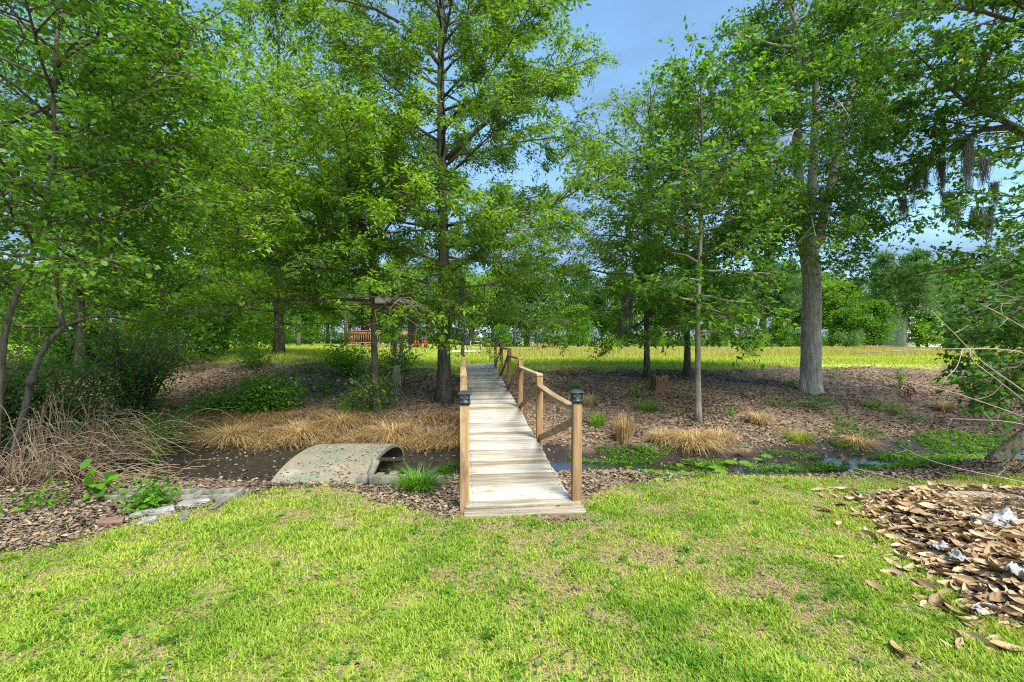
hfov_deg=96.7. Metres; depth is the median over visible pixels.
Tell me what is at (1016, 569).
white cloth
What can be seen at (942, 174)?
spanish moss
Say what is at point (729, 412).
seedling
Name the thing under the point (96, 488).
broad leaf plant
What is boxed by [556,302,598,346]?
tree
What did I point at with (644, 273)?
pine tree
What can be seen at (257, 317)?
tree
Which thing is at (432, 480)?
timber edging
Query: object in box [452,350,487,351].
patio slab
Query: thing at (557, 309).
broadleaf tree
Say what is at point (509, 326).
broadleaf tree
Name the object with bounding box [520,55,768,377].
slender tree
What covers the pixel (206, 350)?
thicket bush
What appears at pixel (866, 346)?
grass clump
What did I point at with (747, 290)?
pine tree
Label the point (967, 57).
mossy tree
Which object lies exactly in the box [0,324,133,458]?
evergreen shrub
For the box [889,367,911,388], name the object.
seedling
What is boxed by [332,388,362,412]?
seedling
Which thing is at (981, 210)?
spanish moss
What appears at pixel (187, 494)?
hollow block
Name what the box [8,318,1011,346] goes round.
undergrowth
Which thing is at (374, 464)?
pipe stub
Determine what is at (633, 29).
sky
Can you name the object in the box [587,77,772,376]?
slender tree
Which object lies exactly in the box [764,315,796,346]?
tree
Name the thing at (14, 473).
dead bramble
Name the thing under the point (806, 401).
seedling
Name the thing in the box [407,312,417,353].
spanish moss
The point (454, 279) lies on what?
pine tree
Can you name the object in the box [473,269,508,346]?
broadleaf tree
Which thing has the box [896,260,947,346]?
pine tree
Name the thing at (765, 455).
round leaf plant
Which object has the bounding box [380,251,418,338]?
pine tree
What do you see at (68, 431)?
dead bramble
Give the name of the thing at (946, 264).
broadleaf tree
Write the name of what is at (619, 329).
spanish moss
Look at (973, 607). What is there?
white cloth
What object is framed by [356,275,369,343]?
broadleaf tree
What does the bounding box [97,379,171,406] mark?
fern bush
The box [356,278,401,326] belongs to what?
broadleaf tree
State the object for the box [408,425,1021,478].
watercress
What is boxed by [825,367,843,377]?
seedling
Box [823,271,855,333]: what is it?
broadleaf tree
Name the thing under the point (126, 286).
pine tree
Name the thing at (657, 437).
grass clump
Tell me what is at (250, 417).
straw grass
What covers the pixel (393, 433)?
grass clump
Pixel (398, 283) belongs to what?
broadleaf tree
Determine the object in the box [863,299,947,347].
pale house
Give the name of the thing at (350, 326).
broadleaf tree
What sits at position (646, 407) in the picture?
grass clump
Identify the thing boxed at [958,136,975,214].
spanish moss
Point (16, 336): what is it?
tree
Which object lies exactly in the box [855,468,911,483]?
fallen twig
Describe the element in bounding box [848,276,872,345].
pine tree
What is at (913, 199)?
spanish moss
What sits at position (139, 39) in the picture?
broadleaf tree
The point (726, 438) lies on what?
grass clump
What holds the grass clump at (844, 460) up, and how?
in the creek water
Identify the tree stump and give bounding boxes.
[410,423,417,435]
[649,373,671,393]
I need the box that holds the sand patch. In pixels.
[944,491,1020,505]
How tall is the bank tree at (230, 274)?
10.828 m
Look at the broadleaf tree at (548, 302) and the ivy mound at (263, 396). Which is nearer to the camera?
the ivy mound at (263, 396)
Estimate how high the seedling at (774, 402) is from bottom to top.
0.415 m
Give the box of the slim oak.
[99,47,514,415]
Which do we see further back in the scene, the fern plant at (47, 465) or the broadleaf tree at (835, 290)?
the broadleaf tree at (835, 290)
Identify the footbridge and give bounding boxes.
[458,338,586,518]
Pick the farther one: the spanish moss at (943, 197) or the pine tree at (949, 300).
the pine tree at (949, 300)
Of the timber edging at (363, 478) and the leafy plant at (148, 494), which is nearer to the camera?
the leafy plant at (148, 494)
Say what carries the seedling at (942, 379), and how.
on the ground at (262, 463)
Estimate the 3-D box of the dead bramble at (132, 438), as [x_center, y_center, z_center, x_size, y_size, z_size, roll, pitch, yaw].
[-5.649,1.470,6.439,0.940,0.938,1.744,0,0,-9]
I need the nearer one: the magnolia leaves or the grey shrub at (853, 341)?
the magnolia leaves
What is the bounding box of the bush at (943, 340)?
[913,311,990,347]
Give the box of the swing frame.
[451,316,469,350]
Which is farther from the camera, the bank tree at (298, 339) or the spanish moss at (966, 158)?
the bank tree at (298, 339)
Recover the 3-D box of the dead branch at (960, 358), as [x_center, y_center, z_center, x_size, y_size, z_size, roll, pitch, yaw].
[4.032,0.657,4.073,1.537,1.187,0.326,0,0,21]
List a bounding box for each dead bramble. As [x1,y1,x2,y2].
[0,389,134,485]
[0,408,252,485]
[0,422,146,485]
[0,458,223,494]
[51,405,231,459]
[72,406,171,478]
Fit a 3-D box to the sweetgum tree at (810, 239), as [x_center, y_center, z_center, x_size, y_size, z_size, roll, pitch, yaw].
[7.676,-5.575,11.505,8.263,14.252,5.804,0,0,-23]
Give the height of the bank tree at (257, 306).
13.995 m
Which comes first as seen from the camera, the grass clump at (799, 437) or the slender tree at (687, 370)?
the grass clump at (799, 437)
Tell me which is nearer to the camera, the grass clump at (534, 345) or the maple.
the maple
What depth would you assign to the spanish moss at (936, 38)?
8.80 m
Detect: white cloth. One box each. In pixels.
[930,540,951,549]
[948,549,967,560]
[970,508,1018,527]
[970,602,989,614]
[1003,561,1023,575]
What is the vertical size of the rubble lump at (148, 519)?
0.048 m
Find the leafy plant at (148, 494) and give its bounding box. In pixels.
[104,468,190,515]
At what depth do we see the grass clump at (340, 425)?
8.81 m
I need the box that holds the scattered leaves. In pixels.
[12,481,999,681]
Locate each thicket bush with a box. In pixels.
[8,306,152,366]
[142,319,240,354]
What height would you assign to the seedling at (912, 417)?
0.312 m
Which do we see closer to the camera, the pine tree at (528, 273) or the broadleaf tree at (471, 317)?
the broadleaf tree at (471, 317)
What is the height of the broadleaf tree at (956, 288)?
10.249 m
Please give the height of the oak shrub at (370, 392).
1.448 m
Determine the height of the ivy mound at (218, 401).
0.856 m
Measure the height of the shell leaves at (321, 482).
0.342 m
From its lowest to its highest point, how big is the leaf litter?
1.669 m
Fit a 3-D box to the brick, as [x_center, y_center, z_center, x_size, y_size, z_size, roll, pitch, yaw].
[-3.482,1.576,3.951,0.170,0.060,0.090,7,9,-28]
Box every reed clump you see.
[63,406,102,461]
[100,416,132,458]
[138,426,164,463]
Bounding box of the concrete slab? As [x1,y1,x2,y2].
[369,474,405,483]
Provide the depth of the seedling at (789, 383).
12.05 m
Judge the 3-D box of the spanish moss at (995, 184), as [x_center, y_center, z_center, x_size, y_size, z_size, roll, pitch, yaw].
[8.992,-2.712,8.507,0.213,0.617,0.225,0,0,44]
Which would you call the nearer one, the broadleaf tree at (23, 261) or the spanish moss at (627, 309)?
the spanish moss at (627, 309)
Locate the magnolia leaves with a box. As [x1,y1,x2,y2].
[811,481,1023,657]
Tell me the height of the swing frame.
2.546 m
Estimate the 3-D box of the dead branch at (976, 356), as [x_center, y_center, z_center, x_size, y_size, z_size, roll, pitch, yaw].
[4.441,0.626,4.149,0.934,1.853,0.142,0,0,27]
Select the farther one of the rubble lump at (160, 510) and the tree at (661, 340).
the tree at (661, 340)
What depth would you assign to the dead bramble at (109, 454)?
6.21 m
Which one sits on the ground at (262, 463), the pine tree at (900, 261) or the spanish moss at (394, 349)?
the pine tree at (900, 261)
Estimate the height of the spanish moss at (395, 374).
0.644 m
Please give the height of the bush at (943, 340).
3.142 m
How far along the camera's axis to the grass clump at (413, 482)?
4.91 m
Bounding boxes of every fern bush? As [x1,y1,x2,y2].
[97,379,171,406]
[97,395,205,456]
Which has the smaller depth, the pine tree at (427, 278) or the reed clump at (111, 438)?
the reed clump at (111, 438)
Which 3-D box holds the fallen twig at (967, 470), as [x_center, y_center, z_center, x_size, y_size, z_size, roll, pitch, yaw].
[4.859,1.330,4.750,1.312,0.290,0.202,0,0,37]
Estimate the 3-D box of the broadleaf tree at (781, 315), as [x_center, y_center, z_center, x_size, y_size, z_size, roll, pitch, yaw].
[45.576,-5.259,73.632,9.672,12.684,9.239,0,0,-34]
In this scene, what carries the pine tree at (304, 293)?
on the ground at (262, 463)
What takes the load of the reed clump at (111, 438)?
on the ground at (262, 463)
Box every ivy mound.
[154,379,250,418]
[212,359,315,420]
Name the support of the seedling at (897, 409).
on the ground at (262, 463)
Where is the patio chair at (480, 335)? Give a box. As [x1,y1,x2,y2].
[470,334,481,350]
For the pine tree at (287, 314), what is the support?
on the ground at (262, 463)
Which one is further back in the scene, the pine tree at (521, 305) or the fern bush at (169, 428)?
the pine tree at (521, 305)
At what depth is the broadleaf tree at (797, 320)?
61.12 m
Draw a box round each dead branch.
[853,348,1023,400]
[902,381,1023,416]
[931,310,1023,391]
[947,410,1023,429]
[980,303,1023,327]
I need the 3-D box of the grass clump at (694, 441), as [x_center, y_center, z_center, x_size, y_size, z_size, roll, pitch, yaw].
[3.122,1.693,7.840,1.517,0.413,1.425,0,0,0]
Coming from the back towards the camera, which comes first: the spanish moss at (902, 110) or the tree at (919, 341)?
the tree at (919, 341)
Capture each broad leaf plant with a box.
[76,474,121,500]
[79,459,116,484]
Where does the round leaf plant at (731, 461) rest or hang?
on the creek water
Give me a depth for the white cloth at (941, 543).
3.29 m
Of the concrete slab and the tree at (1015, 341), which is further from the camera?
the tree at (1015, 341)
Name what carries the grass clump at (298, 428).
on the ground at (262, 463)
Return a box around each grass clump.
[160,411,221,435]
[190,420,264,449]
[260,417,329,444]
[309,411,366,431]
[353,420,422,443]
[376,461,458,492]
[530,343,556,348]
[548,364,580,375]
[582,391,606,406]
[588,411,609,427]
[611,411,637,442]
[626,397,667,411]
[643,425,684,446]
[656,424,737,455]
[698,422,744,445]
[744,407,780,425]
[777,427,822,446]
[834,432,889,452]
[841,455,848,463]
[852,345,900,348]
[923,397,959,411]
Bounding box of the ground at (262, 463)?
[0,341,1023,681]
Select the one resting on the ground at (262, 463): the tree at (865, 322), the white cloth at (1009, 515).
the tree at (865, 322)
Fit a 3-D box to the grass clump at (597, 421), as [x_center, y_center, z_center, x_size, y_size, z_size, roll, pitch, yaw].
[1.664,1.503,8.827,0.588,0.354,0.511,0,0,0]
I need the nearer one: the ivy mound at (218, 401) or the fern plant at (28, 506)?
the fern plant at (28, 506)
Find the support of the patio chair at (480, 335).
on the patio slab
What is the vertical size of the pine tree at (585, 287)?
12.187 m
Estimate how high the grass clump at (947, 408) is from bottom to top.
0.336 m
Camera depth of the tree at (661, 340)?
52.78 m
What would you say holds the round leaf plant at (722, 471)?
on the ground at (262, 463)
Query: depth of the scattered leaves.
2.41 m
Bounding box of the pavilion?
[342,298,426,346]
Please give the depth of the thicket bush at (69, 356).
12.42 m
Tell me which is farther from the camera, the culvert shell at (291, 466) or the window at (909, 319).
the window at (909, 319)
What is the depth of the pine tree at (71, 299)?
57.30 m
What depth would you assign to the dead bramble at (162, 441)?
7.75 m
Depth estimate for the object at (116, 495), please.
4.51 m
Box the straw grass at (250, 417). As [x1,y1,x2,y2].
[72,403,459,452]
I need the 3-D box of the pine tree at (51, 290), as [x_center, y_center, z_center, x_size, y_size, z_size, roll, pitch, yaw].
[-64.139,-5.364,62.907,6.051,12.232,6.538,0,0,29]
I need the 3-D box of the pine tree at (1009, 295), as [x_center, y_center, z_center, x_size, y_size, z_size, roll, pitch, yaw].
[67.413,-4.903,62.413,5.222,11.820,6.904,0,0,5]
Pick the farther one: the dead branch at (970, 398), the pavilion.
the pavilion
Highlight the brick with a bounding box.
[97,516,124,527]
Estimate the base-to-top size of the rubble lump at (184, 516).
0.056 m
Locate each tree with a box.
[0,0,263,381]
[0,0,268,446]
[0,6,301,354]
[0,288,55,339]
[4,258,38,335]
[8,328,24,342]
[25,261,64,319]
[54,255,96,327]
[85,273,128,316]
[99,0,423,353]
[113,263,149,317]
[118,37,307,348]
[173,256,203,335]
[234,159,347,345]
[240,304,273,342]
[242,262,288,342]
[267,269,294,342]
[286,261,325,343]
[290,307,326,343]
[313,312,340,343]
[330,276,367,343]
[339,275,368,343]
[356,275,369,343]
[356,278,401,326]
[361,277,413,342]
[369,312,407,343]
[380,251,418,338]
[400,273,437,343]
[413,260,450,343]
[449,259,467,343]
[449,274,496,345]
[450,327,459,341]
[451,276,496,345]
[457,265,479,279]
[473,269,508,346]
[486,288,513,346]
[490,324,512,345]
[497,271,531,346]
[510,281,541,346]
[515,254,536,342]
[516,281,563,343]
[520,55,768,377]
[539,286,569,344]
[547,278,566,333]
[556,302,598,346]
[562,261,599,345]
[584,285,613,344]
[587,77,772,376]
[594,15,822,422]
[596,277,643,346]
[601,264,630,306]
[611,327,629,345]
[630,256,662,309]
[639,297,674,327]
[643,318,667,346]
[673,271,695,346]
[686,0,987,394]
[701,264,727,346]
[706,322,730,345]
[722,268,765,345]
[743,257,794,346]
[749,266,769,336]
[762,258,801,346]
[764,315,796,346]
[766,276,801,337]
[790,271,838,326]
[799,274,864,346]
[814,0,1023,321]
[822,306,861,346]
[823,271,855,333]
[843,297,906,346]
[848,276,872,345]
[861,271,907,346]
[865,248,904,300]
[889,254,909,296]
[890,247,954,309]
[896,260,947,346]
[902,309,947,346]
[926,256,967,298]
[929,278,958,321]
[943,272,989,346]
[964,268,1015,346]
[998,266,1017,342]
[1006,336,1023,346]
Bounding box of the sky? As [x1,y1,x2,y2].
[0,0,1023,340]
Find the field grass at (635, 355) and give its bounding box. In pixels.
[6,343,1023,374]
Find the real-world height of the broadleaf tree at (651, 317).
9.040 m
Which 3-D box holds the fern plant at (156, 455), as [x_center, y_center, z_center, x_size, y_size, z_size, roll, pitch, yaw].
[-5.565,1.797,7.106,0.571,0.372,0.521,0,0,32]
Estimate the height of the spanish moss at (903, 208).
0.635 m
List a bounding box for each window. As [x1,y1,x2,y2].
[906,317,915,325]
[906,332,912,341]
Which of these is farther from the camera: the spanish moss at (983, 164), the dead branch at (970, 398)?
the spanish moss at (983, 164)
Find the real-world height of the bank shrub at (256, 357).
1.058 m
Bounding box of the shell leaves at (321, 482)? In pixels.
[275,444,386,483]
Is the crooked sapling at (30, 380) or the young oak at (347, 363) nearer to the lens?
the crooked sapling at (30, 380)
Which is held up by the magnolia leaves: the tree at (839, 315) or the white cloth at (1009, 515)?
the white cloth at (1009, 515)
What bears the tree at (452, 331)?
on the ground at (262, 463)
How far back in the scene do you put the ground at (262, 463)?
9.02 m
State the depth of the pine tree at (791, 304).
56.73 m
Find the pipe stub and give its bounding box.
[367,458,379,482]
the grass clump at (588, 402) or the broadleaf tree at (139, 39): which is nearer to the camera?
the broadleaf tree at (139, 39)
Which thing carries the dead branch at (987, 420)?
on the ground at (262, 463)
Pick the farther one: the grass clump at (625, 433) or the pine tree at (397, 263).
the pine tree at (397, 263)
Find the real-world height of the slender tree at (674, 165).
7.666 m
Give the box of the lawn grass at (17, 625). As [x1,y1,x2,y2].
[0,466,1023,681]
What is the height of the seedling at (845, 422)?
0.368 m
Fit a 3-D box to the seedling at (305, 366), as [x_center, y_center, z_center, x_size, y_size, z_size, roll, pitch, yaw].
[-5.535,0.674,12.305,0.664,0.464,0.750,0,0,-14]
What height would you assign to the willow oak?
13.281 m
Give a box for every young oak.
[306,337,386,378]
[365,341,426,376]
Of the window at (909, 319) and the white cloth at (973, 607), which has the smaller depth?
the white cloth at (973, 607)
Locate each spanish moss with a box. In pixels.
[386,365,403,392]
[390,338,404,367]
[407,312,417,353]
[455,274,470,305]
[615,318,621,352]
[619,291,638,334]
[897,196,911,223]
[899,96,906,122]
[906,169,931,211]
[915,157,948,191]
[929,27,948,49]
[938,189,957,223]
[949,200,964,232]
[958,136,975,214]
[969,204,995,246]
[975,154,994,189]
[986,178,1001,211]
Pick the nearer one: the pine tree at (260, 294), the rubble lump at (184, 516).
the rubble lump at (184, 516)
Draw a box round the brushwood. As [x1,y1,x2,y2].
[927,475,1023,518]
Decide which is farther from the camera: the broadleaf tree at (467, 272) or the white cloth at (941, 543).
the broadleaf tree at (467, 272)
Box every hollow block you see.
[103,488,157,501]
[151,488,204,501]
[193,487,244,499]
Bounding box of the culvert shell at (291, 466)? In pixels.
[271,443,403,484]
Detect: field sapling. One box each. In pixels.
[598,335,621,352]
[725,325,775,353]
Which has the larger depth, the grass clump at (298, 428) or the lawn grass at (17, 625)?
the grass clump at (298, 428)
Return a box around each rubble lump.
[129,508,149,518]
[137,516,158,525]
[147,504,174,515]
[175,500,198,508]
[179,511,188,520]
[193,498,209,504]
[207,495,232,510]
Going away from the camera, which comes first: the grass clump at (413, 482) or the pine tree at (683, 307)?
the grass clump at (413, 482)
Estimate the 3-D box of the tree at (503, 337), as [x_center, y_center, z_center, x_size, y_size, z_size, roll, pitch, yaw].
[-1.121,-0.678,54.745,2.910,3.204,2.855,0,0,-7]
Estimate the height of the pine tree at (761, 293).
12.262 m
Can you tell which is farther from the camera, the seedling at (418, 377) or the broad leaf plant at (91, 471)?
the seedling at (418, 377)
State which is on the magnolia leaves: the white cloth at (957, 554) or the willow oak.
the white cloth at (957, 554)
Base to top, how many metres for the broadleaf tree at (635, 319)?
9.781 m
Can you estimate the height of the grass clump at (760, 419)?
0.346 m
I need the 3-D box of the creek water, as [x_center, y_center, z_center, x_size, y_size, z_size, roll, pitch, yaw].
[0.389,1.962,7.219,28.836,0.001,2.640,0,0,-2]
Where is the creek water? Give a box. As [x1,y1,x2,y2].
[424,449,1023,476]
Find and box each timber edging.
[358,474,367,483]
[405,475,443,483]
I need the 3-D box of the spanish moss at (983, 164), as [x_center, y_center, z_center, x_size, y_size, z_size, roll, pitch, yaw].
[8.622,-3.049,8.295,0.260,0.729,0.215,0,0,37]
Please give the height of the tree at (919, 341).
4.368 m
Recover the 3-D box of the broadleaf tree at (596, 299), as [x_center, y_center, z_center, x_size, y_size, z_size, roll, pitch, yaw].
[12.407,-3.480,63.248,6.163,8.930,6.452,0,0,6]
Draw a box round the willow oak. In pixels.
[167,0,667,403]
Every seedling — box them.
[293,362,319,373]
[310,376,335,396]
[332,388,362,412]
[404,368,435,381]
[565,379,583,389]
[624,382,648,398]
[721,408,735,415]
[758,391,797,406]
[785,379,795,385]
[790,389,846,413]
[817,410,867,429]
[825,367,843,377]
[857,397,886,409]
[877,399,910,416]
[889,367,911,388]
[899,381,919,396]
[901,409,932,422]
[922,373,959,385]
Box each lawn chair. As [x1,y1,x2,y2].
[356,326,369,341]
[414,337,427,347]
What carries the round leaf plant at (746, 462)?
on the ground at (262, 463)
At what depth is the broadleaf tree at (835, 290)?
56.56 m
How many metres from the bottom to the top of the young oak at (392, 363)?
1.030 m
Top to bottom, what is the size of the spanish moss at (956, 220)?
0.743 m
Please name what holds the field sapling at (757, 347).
on the ground at (262, 463)
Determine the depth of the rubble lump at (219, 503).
4.38 m
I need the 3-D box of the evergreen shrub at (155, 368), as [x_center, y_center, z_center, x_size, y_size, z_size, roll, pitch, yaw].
[-7.410,0.319,9.242,3.010,2.635,3.077,0,0,0]
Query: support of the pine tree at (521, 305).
on the ground at (262, 463)
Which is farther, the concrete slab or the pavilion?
the pavilion
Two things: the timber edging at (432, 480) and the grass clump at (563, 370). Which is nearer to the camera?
the timber edging at (432, 480)
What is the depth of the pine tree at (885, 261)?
72.34 m
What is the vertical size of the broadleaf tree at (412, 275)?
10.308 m
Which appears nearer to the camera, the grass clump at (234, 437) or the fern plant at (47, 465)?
the fern plant at (47, 465)
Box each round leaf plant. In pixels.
[715,468,727,473]
[725,460,738,463]
[739,460,751,468]
[761,454,772,457]
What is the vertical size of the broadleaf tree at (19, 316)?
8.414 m
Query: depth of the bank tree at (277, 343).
14.76 m
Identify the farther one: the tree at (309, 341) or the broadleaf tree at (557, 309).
the broadleaf tree at (557, 309)
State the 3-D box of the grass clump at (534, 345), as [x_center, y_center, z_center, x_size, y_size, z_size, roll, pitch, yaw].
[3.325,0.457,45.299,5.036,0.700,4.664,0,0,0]
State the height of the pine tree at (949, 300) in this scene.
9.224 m
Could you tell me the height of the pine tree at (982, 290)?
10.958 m
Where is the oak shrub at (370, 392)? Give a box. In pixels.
[326,348,411,415]
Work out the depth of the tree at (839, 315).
53.47 m
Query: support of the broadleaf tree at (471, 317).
on the ground at (262, 463)
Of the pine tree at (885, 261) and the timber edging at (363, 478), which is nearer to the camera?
the timber edging at (363, 478)
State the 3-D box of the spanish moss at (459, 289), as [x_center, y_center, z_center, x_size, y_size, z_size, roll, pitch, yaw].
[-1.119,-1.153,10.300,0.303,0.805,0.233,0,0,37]
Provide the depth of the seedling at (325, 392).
10.46 m
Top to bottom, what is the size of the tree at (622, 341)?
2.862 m
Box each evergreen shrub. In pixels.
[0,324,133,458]
[1,319,169,456]
[32,293,230,417]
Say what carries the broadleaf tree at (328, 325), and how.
on the ground at (262, 463)
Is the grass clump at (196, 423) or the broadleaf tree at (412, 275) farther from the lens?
the broadleaf tree at (412, 275)
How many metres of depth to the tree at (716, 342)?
53.75 m
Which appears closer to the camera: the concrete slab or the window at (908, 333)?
the concrete slab
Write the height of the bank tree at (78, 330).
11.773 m
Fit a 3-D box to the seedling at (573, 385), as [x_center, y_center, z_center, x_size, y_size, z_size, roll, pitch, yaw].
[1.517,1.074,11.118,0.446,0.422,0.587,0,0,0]
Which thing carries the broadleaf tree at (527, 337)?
on the ground at (262, 463)
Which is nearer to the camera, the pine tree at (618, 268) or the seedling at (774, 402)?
the seedling at (774, 402)
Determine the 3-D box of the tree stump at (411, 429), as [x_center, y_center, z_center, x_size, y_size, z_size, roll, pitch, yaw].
[-1.831,1.668,8.507,0.178,0.309,0.178,0,0,0]
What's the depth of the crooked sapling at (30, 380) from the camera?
6.52 m
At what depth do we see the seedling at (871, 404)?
10.26 m
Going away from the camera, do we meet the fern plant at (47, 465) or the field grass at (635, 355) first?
the fern plant at (47, 465)
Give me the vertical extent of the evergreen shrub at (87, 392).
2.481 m
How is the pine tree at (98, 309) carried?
on the ground at (262, 463)
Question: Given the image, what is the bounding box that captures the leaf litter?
[0,354,1023,670]
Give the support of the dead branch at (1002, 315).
attached to the maple
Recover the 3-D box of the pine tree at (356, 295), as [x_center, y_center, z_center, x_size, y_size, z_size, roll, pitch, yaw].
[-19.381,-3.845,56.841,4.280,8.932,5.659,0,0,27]
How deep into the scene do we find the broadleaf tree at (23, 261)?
74.04 m
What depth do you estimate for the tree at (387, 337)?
54.59 m
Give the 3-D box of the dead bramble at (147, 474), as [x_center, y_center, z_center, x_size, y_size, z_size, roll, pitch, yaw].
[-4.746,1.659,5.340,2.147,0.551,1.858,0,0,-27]
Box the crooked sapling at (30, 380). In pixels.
[0,124,255,482]
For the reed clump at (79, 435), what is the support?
on the ground at (262, 463)
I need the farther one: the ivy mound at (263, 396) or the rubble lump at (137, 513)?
the ivy mound at (263, 396)
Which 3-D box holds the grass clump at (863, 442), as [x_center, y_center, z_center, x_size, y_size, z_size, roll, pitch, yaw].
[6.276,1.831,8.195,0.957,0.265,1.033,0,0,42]
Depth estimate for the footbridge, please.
5.37 m
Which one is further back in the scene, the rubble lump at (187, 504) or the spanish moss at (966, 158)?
the spanish moss at (966, 158)
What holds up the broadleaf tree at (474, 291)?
on the ground at (262, 463)
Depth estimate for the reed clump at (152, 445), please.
7.30 m
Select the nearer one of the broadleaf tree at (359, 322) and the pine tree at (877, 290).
the pine tree at (877, 290)
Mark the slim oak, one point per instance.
(385, 205)
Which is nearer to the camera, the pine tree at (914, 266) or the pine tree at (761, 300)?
the pine tree at (914, 266)
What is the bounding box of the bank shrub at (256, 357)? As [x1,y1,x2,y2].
[214,334,281,371]
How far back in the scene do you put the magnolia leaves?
3.29 m
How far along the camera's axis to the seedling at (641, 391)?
10.50 m
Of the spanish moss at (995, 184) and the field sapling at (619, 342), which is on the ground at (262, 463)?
the field sapling at (619, 342)
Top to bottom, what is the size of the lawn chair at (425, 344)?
1.178 m
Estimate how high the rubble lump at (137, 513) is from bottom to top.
0.070 m
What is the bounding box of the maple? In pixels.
[925,231,1023,461]
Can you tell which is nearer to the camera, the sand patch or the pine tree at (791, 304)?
the sand patch
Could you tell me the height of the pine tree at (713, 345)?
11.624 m
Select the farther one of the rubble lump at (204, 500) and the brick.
the rubble lump at (204, 500)
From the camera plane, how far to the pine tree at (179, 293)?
55.30 m
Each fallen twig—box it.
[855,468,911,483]
[897,445,1023,482]
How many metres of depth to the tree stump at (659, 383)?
10.83 m
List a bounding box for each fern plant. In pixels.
[0,470,81,515]
[5,449,78,481]
[134,446,171,464]
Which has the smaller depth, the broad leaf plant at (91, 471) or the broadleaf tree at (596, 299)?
the broad leaf plant at (91, 471)
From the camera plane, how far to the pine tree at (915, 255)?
55.88 m
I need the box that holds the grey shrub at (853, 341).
[831,326,870,347]
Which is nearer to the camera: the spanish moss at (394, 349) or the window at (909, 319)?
the spanish moss at (394, 349)
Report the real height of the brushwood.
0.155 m
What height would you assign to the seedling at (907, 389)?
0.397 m
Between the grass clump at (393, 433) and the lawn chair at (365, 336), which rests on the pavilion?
the lawn chair at (365, 336)

